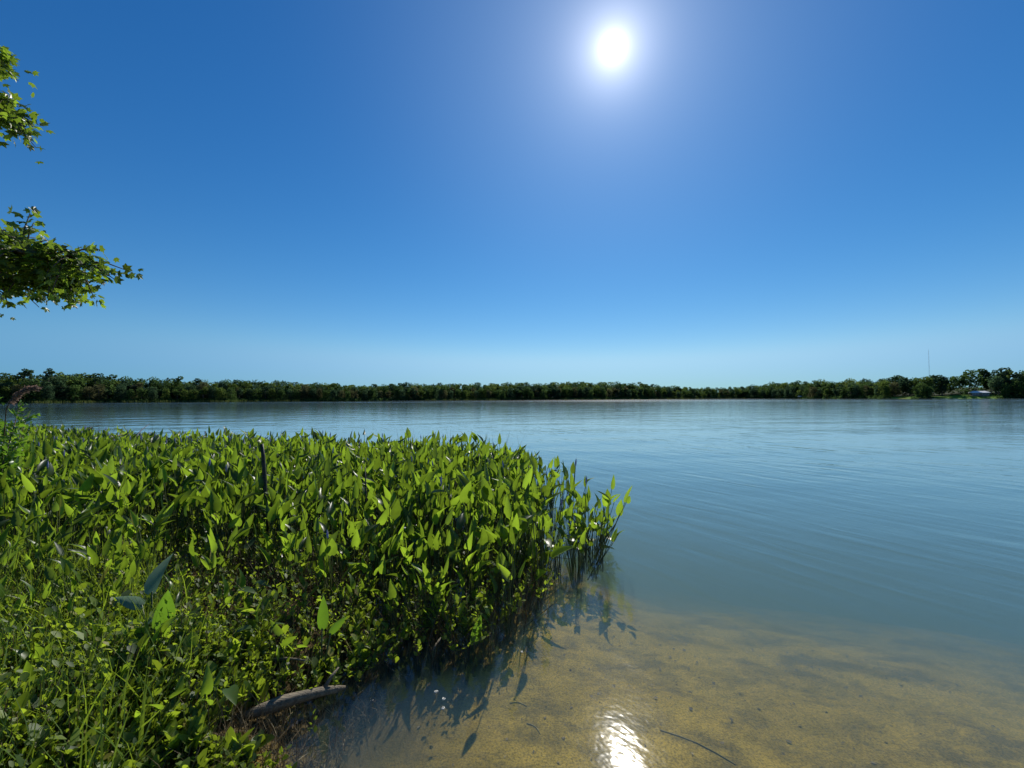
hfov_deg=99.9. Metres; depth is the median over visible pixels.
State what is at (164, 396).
shore tree
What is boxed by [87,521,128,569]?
pickerelweed plant
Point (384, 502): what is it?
pickerelweed plant
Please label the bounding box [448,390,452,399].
shore tree
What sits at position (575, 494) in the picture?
pickerelweed plant
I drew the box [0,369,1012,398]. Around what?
wood
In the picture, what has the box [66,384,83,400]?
shore tree
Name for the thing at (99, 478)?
pickerelweed plant
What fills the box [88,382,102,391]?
shore tree
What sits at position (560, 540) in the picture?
pickerelweed plant
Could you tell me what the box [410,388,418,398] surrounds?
shore tree
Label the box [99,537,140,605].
pickerelweed plant
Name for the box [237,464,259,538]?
pickerelweed plant
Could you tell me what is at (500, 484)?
pickerelweed plant
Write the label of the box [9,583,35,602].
pickerelweed plant
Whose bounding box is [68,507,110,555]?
pickerelweed plant
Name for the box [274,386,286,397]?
shore tree
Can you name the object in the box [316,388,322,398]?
shore tree
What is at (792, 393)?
shore tree
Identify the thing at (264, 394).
shore tree
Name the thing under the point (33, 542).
pickerelweed plant
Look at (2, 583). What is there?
pickerelweed plant
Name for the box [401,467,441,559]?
pickerelweed plant
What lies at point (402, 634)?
pickerelweed plant
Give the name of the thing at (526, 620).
undergrowth
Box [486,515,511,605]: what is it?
pickerelweed plant
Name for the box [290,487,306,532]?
pickerelweed plant
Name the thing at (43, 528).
pickerelweed plant
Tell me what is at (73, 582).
pickerelweed plant
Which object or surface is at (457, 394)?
shore tree
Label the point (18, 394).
dead plume
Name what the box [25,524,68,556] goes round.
pickerelweed plant
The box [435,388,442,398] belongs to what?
shore tree
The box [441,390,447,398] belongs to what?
shore tree
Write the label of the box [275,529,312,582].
pickerelweed plant
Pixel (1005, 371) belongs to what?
pine tree
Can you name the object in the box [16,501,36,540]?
pickerelweed plant
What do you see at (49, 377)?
pine tree
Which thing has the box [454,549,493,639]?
pickerelweed plant
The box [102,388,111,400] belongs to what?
shore tree
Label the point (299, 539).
pickerelweed plant
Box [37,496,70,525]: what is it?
pickerelweed plant
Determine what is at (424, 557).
pickerelweed plant
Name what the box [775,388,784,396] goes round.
shore tree
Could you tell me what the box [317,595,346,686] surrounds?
arrowhead plant
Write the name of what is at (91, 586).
pickerelweed plant
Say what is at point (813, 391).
shore tree
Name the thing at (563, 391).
shore tree
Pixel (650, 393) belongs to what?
shore tree
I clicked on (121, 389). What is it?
shore tree
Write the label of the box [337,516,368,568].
pickerelweed plant
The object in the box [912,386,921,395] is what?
shore tree
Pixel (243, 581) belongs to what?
pickerelweed plant
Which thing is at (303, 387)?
shore tree
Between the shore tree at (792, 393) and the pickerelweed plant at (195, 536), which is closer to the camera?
the pickerelweed plant at (195, 536)
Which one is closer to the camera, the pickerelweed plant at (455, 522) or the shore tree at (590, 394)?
the pickerelweed plant at (455, 522)
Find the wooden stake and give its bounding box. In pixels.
[258,441,268,532]
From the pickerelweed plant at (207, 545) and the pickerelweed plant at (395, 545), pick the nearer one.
the pickerelweed plant at (395, 545)
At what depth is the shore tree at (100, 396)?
305.75 m
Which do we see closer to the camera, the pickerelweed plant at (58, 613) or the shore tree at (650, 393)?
the pickerelweed plant at (58, 613)
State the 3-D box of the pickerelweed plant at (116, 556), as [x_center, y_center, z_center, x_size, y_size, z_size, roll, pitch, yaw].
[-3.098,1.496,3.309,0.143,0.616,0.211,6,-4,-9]
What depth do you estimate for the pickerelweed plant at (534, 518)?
3.92 m
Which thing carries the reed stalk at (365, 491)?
on the ground at (894, 583)
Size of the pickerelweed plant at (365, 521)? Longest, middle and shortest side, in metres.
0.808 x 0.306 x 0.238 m
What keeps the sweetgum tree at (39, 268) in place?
on the ground at (894, 583)
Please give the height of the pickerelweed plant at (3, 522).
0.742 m
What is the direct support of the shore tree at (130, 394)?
on the ground at (894, 583)
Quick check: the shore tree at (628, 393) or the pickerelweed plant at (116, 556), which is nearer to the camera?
the pickerelweed plant at (116, 556)
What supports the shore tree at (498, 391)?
on the ground at (894, 583)
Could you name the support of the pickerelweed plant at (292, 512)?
on the ground at (894, 583)
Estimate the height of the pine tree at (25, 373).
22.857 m
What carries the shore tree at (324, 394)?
on the ground at (894, 583)
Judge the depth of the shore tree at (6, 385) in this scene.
274.17 m
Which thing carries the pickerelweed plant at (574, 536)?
in the lake water
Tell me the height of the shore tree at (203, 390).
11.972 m
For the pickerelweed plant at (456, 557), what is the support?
on the ground at (894, 583)
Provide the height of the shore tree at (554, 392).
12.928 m
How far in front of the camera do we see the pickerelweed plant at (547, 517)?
4.37 m
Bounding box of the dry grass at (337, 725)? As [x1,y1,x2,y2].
[63,647,413,767]
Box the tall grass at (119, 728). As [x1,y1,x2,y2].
[0,525,239,767]
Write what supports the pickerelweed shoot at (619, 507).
in the lake water
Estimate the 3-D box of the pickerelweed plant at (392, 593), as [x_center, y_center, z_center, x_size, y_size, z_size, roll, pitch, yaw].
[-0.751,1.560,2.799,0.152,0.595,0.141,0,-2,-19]
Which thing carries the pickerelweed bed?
on the ground at (894, 583)
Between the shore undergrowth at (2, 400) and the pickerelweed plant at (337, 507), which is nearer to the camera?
the pickerelweed plant at (337, 507)
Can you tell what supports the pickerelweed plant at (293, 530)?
on the ground at (894, 583)
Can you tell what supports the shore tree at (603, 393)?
on the ground at (894, 583)
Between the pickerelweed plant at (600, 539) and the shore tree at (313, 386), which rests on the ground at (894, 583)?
the shore tree at (313, 386)
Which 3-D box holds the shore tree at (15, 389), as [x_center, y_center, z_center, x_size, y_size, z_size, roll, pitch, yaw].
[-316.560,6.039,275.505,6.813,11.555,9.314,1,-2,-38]
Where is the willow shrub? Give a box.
[0,397,39,511]
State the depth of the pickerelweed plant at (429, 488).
4.05 m
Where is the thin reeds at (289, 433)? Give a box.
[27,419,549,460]
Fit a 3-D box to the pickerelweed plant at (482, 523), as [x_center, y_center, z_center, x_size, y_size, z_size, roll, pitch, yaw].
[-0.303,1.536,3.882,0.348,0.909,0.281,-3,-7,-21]
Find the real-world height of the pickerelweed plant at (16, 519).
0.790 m
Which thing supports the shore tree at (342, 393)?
on the ground at (894, 583)
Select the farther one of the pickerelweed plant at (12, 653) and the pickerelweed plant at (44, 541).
the pickerelweed plant at (44, 541)
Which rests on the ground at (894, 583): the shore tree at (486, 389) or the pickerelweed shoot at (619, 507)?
the shore tree at (486, 389)
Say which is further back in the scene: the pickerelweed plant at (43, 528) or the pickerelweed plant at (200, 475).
the pickerelweed plant at (200, 475)
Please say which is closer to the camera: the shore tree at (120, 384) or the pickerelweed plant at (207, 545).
the pickerelweed plant at (207, 545)
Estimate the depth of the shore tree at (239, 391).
354.27 m
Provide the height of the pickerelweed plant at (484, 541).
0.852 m
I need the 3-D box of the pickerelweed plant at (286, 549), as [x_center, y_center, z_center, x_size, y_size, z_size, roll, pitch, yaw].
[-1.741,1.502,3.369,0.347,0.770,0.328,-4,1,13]
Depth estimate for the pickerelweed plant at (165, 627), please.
2.14 m
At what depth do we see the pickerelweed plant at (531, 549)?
3.66 m
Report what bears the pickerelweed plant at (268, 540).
on the ground at (894, 583)
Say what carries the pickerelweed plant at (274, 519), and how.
on the ground at (894, 583)
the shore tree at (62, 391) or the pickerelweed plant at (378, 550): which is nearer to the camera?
the pickerelweed plant at (378, 550)
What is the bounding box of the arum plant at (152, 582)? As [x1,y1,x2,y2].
[114,554,172,631]
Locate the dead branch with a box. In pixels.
[274,657,305,660]
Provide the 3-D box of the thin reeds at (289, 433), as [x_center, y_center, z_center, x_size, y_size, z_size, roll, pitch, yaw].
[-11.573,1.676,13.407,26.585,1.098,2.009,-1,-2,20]
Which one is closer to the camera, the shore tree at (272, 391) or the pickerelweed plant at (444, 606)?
the pickerelweed plant at (444, 606)
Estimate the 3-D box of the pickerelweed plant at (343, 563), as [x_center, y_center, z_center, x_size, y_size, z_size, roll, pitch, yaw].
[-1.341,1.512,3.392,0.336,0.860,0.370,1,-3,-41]
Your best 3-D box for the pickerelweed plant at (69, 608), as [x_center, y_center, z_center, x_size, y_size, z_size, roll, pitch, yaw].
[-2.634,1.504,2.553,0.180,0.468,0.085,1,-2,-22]
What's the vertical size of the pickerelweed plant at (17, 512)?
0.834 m
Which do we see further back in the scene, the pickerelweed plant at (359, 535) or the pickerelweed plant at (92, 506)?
the pickerelweed plant at (92, 506)
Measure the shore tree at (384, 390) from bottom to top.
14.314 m
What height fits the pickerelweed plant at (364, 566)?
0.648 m
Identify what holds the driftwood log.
on the ground at (894, 583)
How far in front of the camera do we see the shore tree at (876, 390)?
375.71 m
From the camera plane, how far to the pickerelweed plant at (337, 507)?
4.49 m
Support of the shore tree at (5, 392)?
on the ground at (894, 583)
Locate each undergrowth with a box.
[0,394,1023,402]
[0,497,564,767]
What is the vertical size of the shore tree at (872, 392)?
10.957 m
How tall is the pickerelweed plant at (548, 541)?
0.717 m
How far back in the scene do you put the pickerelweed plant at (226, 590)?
2.83 m
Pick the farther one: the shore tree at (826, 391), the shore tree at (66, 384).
the shore tree at (826, 391)
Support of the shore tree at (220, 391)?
on the ground at (894, 583)
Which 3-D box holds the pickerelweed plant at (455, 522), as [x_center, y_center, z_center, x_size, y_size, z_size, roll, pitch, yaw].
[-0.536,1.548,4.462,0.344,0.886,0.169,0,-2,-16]
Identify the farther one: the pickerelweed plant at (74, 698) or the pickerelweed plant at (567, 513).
the pickerelweed plant at (567, 513)
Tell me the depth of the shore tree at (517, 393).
435.64 m
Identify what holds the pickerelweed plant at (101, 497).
on the ground at (894, 583)
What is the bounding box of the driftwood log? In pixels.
[244,667,345,720]
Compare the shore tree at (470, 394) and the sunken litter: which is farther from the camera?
the shore tree at (470, 394)
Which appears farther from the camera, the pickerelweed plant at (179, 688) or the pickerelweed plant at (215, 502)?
the pickerelweed plant at (215, 502)
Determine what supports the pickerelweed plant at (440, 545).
on the ground at (894, 583)
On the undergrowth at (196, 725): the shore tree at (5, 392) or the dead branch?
the dead branch
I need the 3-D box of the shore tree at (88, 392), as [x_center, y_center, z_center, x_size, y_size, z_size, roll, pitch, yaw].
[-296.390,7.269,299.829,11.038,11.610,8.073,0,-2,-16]
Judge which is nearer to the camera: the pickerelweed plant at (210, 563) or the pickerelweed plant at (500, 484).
the pickerelweed plant at (210, 563)
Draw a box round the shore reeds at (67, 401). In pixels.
[21,397,744,402]
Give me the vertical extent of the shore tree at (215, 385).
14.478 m
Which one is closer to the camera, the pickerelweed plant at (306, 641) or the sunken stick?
the sunken stick
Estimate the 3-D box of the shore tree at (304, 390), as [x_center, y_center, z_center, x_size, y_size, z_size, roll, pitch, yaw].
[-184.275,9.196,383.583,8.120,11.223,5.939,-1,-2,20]
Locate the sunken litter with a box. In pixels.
[332,621,1019,767]
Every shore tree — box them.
[0,382,15,399]
[0,386,11,398]
[11,384,24,398]
[15,379,33,398]
[25,380,44,399]
[37,382,55,398]
[40,385,54,399]
[54,381,70,397]
[56,381,71,399]
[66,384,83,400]
[72,377,86,399]
[79,386,96,399]
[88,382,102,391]
[91,384,107,401]
[100,380,117,398]
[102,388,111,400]
[112,383,127,398]
[114,385,127,399]
[125,389,134,399]
[130,383,142,398]
[135,387,148,398]
[145,386,160,399]
[146,389,157,399]
[162,387,170,399]
[170,376,183,392]
[172,389,181,399]
[173,385,183,397]
[180,389,189,400]
[181,383,195,397]
[185,389,200,399]
[197,382,208,397]
[199,387,209,399]
[207,383,217,391]
[207,386,218,398]
[214,387,225,398]
[224,387,236,398]
[236,388,242,398]
[245,388,253,397]
[248,388,261,398]
[259,386,269,398]
[263,384,273,398]
[268,388,276,398]
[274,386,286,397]
[276,389,285,398]
[287,388,295,398]
[291,389,300,399]
[299,384,310,398]
[302,388,308,397]
[307,384,316,397]
[309,389,317,397]
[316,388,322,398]
[322,389,328,398]
[326,387,333,397]
[330,390,337,399]
[337,390,344,397]
[345,391,351,397]
[356,387,362,398]
[362,390,367,398]
[369,388,376,398]
[379,385,388,397]
[393,389,399,398]
[394,385,402,397]
[398,389,404,398]
[405,388,411,397]
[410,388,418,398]
[423,385,433,397]
[425,389,431,397]
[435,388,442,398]
[440,385,448,397]
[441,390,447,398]
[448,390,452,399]
[454,389,460,396]
[462,386,469,395]
[462,390,467,397]
[467,391,473,397]
[478,388,484,397]
[483,385,491,398]
[485,389,491,397]
[494,389,502,398]
[507,387,514,397]
[514,388,519,398]
[518,390,524,398]
[523,388,530,397]
[539,389,547,398]
[546,388,552,398]
[547,385,555,396]
[552,387,561,398]
[561,388,566,396]
[567,387,573,396]
[572,387,578,396]
[576,389,582,397]
[581,387,589,396]
[588,390,593,396]
[599,388,606,398]
[607,388,612,397]
[612,388,619,397]
[626,389,631,397]
[648,388,655,397]
[687,391,693,397]
[747,388,756,397]
[765,388,771,396]
[771,389,777,397]
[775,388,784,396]
[783,389,789,397]
[789,386,796,397]
[791,380,800,393]
[795,390,802,397]
[802,387,809,396]
[808,387,818,397]
[816,388,823,396]
[822,383,833,395]
[823,389,830,395]
[834,384,845,395]
[839,387,847,396]
[846,382,855,394]
[847,385,856,396]
[852,384,859,395]
[858,384,870,395]
[864,385,872,395]
[866,386,876,395]
[874,386,881,395]
[877,381,891,394]
[880,385,890,396]
[889,382,900,396]
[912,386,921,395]
[913,382,931,395]
[923,386,933,396]
[935,375,949,395]
[975,370,989,390]
[987,376,1004,394]
[998,383,1011,396]
[1007,378,1021,393]
[1010,381,1023,396]
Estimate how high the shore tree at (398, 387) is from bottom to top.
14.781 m
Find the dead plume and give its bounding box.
[2,385,41,458]
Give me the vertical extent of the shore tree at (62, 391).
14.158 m
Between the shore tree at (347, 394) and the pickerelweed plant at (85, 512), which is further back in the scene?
the shore tree at (347, 394)
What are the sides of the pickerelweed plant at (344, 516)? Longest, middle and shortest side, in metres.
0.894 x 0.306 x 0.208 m
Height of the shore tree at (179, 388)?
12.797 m
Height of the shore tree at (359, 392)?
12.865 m
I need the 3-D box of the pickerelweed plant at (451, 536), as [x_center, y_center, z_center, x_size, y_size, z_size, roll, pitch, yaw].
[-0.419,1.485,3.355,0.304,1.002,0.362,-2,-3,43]
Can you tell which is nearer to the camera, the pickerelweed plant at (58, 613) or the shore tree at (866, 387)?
the pickerelweed plant at (58, 613)
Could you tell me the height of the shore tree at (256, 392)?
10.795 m
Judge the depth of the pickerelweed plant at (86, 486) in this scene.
4.35 m
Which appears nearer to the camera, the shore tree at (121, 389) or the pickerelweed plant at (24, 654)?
the pickerelweed plant at (24, 654)
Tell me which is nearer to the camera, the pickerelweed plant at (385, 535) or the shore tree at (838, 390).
the pickerelweed plant at (385, 535)
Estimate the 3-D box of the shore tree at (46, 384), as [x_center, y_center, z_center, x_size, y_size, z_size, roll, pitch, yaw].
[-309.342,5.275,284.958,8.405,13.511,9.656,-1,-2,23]
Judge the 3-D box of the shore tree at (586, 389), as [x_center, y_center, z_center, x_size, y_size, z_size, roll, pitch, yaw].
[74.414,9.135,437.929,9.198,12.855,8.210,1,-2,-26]
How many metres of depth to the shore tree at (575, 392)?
442.20 m
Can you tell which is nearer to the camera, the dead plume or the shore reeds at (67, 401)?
the dead plume
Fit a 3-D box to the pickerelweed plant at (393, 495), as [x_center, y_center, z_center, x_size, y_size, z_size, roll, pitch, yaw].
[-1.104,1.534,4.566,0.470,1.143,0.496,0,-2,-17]
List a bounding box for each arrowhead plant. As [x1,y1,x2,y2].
[152,590,174,632]
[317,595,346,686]
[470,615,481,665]
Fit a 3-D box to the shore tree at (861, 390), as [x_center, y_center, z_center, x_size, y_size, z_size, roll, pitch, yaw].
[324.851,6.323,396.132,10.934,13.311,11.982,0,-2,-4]
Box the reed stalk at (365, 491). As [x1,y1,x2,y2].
[365,467,366,550]
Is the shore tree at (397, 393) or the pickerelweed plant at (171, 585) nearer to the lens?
the pickerelweed plant at (171, 585)
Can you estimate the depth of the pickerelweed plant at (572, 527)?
4.20 m
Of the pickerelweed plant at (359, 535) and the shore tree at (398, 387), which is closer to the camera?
the pickerelweed plant at (359, 535)
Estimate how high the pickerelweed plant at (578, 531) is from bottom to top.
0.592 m
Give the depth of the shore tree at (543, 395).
436.95 m
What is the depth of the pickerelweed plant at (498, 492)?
4.37 m
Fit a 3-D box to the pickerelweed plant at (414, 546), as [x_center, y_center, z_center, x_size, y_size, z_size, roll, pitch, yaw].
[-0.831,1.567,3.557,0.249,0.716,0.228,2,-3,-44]
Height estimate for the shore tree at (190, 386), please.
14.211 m
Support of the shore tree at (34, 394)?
on the ground at (894, 583)
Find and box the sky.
[0,0,1023,392]
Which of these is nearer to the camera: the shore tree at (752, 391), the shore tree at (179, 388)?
the shore tree at (179, 388)
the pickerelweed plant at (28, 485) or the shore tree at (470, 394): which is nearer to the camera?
the pickerelweed plant at (28, 485)
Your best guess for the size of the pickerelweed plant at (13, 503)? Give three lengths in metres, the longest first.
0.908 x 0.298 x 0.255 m
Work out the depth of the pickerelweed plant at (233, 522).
3.88 m
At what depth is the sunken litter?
2.54 m
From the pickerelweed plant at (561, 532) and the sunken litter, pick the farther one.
the pickerelweed plant at (561, 532)
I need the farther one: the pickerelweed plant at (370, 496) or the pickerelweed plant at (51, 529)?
the pickerelweed plant at (370, 496)
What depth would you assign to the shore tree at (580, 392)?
442.14 m
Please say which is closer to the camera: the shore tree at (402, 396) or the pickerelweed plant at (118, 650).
the pickerelweed plant at (118, 650)
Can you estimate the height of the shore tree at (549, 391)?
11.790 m
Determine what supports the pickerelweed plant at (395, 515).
on the ground at (894, 583)
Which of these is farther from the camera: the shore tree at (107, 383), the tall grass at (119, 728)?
the shore tree at (107, 383)
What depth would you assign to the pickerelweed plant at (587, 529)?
4.42 m
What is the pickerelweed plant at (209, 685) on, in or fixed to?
on the ground at (894, 583)
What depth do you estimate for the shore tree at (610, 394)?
441.12 m
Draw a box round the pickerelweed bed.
[0,420,593,567]
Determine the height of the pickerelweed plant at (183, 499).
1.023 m
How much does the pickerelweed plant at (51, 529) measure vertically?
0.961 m
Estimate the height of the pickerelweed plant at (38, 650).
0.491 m
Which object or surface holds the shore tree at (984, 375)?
on the ground at (894, 583)
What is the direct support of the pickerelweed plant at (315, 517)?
on the ground at (894, 583)
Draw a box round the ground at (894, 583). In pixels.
[4,387,1023,767]
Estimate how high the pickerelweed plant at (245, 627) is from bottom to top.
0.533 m
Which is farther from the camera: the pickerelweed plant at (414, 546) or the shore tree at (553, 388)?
the shore tree at (553, 388)
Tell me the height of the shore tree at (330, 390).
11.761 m
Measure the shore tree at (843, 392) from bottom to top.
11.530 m
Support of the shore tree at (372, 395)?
on the ground at (894, 583)
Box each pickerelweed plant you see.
[0,475,47,531]
[0,482,37,550]
[0,493,31,529]
[0,497,21,540]
[0,504,48,541]
[0,511,45,561]
[0,519,10,525]
[0,525,25,586]
[0,574,7,601]
[1,646,11,660]
[2,509,22,529]
[4,661,39,710]
[6,534,32,573]
[7,506,47,569]
[7,639,30,666]
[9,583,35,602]
[9,639,56,662]
[10,643,52,677]
[11,507,40,566]
[13,494,74,538]
[14,573,63,637]
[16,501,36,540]
[21,473,69,514]
[22,493,64,553]
[23,586,66,616]
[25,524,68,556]
[25,527,75,598]
[26,500,77,537]
[27,532,59,587]
[31,530,73,582]
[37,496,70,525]
[41,509,94,579]
[44,557,80,612]
[45,669,84,700]
[46,497,100,563]
[47,577,78,608]
[52,598,78,627]
[53,575,73,586]
[53,604,72,629]
[59,497,116,560]
[64,464,110,548]
[64,491,105,548]
[64,503,114,555]
[66,689,126,725]
[67,467,116,540]
[67,534,131,584]
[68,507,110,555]
[71,529,129,579]
[73,479,154,547]
[80,580,107,601]
[82,607,105,634]
[86,468,144,536]
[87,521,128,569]
[87,638,137,671]
[90,619,151,644]
[91,496,126,557]
[94,539,130,581]
[95,509,114,544]
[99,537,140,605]
[107,550,143,595]
[108,491,149,540]
[112,483,154,545]
[112,651,139,686]
[113,514,156,556]
[123,536,150,580]
[128,506,165,561]
[130,510,172,569]
[130,520,173,573]
[134,674,187,723]
[138,502,173,561]
[140,615,188,675]
[141,613,180,664]
[143,487,195,569]
[154,591,180,614]
[163,574,195,608]
[169,468,210,550]
[184,480,211,550]
[185,515,224,572]
[187,487,232,555]
[189,534,222,605]
[199,662,238,733]
[200,525,251,577]
[201,490,233,571]
[204,536,232,590]
[206,506,240,573]
[210,500,231,551]
[211,490,234,551]
[211,639,240,667]
[214,485,258,568]
[215,575,256,623]
[219,482,237,558]
[226,599,283,646]
[229,500,257,572]
[232,568,270,617]
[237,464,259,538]
[237,598,271,624]
[253,463,292,539]
[253,503,302,575]
[256,474,307,551]
[256,492,315,546]
[256,533,298,596]
[260,488,284,540]
[260,499,294,543]
[263,496,289,580]
[264,499,307,557]
[267,620,296,681]
[272,636,310,669]
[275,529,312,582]
[277,535,306,600]
[279,513,307,594]
[285,515,312,566]
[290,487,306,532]
[298,479,322,539]
[300,499,333,578]
[305,517,341,593]
[306,499,354,572]
[310,498,335,550]
[315,530,356,608]
[316,476,339,541]
[317,524,377,597]
[321,518,371,597]
[325,499,353,541]
[329,511,359,573]
[330,474,361,550]
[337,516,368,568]
[340,480,373,562]
[342,572,368,623]
[348,544,396,619]
[350,495,376,562]
[357,493,382,561]
[360,486,375,555]
[361,510,387,588]
[363,499,402,597]
[364,531,402,629]
[365,518,392,599]
[371,493,402,570]
[375,491,407,569]
[380,621,405,672]
[383,485,415,567]
[385,578,407,656]
[387,565,421,653]
[390,479,424,554]
[393,484,421,579]
[394,536,426,609]
[396,473,436,563]
[398,519,425,617]
[399,495,434,563]
[399,516,429,596]
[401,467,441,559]
[403,520,425,590]
[404,475,445,562]
[408,556,455,649]
[413,476,457,580]
[413,566,458,646]
[414,481,456,531]
[414,524,449,610]
[419,601,447,650]
[423,494,459,590]
[428,507,464,620]
[438,528,472,606]
[443,484,464,570]
[447,493,477,556]
[448,521,490,621]
[450,491,488,573]
[451,469,495,567]
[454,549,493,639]
[455,479,488,592]
[456,526,488,612]
[459,508,490,588]
[462,514,494,597]
[475,505,494,584]
[476,476,505,582]
[478,513,535,607]
[483,460,522,555]
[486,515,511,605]
[487,468,522,555]
[487,524,525,644]
[489,495,524,547]
[490,561,515,617]
[492,466,532,573]
[492,487,537,547]
[501,496,542,594]
[507,480,549,579]
[509,507,535,588]
[518,499,574,612]
[519,500,544,584]
[520,495,557,564]
[520,502,551,597]
[530,523,551,594]
[536,512,551,584]
[537,541,553,595]
[544,499,572,580]
[545,532,564,598]
[550,527,563,588]
[556,527,580,588]
[557,521,575,588]
[560,460,592,554]
[562,499,586,563]
[563,522,576,553]
[565,476,600,572]
[565,530,585,595]
[568,511,603,581]
[571,525,586,584]
[573,507,599,574]
[577,520,600,569]
[580,520,598,571]
[582,521,608,578]
[589,520,617,581]
[590,486,631,576]
[592,506,610,571]
[596,475,620,561]
[596,519,610,560]
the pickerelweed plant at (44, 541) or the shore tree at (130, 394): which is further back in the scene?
the shore tree at (130, 394)
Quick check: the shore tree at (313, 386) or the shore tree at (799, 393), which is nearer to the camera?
the shore tree at (313, 386)
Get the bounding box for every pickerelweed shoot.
[587,500,610,579]
[589,499,622,569]
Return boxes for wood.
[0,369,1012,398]
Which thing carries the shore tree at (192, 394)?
on the ground at (894, 583)
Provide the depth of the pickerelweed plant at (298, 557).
3.22 m
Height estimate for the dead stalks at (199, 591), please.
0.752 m
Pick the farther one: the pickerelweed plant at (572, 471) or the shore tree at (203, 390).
the shore tree at (203, 390)
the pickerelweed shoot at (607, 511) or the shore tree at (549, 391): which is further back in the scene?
the shore tree at (549, 391)
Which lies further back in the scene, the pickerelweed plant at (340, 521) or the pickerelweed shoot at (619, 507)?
the pickerelweed shoot at (619, 507)
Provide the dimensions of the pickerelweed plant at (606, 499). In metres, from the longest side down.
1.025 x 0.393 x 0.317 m
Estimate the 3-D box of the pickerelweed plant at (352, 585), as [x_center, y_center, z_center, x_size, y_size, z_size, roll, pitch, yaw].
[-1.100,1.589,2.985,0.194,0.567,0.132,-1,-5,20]
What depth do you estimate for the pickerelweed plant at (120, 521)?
3.74 m
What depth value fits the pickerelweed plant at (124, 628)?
2.27 m
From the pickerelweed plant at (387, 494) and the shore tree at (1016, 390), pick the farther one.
the shore tree at (1016, 390)
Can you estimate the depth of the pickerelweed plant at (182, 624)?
2.30 m
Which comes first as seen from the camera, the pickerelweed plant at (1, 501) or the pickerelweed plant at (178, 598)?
the pickerelweed plant at (178, 598)
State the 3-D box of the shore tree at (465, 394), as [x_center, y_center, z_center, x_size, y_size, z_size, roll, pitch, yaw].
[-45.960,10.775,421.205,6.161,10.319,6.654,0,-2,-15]
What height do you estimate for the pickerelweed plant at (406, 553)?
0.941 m
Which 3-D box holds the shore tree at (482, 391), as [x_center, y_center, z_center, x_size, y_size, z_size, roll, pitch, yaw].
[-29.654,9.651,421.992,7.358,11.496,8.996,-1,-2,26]
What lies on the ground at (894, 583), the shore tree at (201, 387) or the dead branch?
the shore tree at (201, 387)
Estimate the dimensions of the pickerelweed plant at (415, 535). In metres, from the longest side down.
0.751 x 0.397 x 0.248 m
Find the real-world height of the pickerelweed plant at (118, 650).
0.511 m
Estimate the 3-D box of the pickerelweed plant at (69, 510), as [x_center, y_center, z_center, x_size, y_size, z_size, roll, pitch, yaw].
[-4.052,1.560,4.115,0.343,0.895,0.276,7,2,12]
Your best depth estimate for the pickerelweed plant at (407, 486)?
4.32 m
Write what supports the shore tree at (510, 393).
on the ground at (894, 583)
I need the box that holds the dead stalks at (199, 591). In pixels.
[3,519,558,767]
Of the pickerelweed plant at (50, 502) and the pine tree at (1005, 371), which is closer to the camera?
the pickerelweed plant at (50, 502)
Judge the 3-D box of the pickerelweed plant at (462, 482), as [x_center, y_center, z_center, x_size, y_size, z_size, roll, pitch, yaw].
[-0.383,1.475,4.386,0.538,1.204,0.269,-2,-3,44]
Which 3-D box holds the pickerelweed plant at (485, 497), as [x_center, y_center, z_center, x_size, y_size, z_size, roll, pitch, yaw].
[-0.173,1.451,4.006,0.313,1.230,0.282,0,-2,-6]
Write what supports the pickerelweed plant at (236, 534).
on the ground at (894, 583)
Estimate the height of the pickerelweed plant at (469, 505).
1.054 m
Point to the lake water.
(982, 433)
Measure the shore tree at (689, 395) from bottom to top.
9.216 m
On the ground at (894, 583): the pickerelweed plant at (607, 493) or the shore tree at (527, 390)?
the shore tree at (527, 390)
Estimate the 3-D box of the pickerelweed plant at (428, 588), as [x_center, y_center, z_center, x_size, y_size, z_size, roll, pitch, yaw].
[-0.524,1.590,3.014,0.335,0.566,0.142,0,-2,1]
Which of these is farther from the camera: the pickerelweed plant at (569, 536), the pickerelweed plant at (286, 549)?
the pickerelweed plant at (569, 536)
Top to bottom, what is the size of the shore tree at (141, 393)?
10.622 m
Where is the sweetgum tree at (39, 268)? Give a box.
[0,45,142,319]
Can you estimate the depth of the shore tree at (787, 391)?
505.29 m
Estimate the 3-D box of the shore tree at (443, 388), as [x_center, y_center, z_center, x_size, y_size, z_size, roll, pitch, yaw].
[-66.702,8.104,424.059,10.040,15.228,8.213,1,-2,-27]
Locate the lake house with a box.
[968,391,990,395]
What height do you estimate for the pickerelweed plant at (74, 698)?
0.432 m
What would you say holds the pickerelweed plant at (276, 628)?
on the ground at (894, 583)
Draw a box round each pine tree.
[15,368,33,379]
[41,368,58,394]
[84,373,103,383]
[992,367,1010,376]
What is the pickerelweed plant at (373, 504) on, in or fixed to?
on the ground at (894, 583)
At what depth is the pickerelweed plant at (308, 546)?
3.28 m
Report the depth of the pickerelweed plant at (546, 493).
4.16 m
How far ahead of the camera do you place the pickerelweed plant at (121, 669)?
1.98 m
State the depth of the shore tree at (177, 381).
338.43 m
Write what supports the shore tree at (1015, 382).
on the ground at (894, 583)
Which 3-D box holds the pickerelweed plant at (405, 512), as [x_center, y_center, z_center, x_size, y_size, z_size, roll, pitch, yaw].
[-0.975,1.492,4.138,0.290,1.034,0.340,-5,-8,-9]
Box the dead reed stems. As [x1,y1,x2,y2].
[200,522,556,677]
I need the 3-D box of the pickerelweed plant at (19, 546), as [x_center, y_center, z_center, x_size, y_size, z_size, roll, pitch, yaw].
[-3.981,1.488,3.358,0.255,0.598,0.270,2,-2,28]
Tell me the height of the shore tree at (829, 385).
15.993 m
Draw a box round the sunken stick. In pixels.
[660,729,735,764]

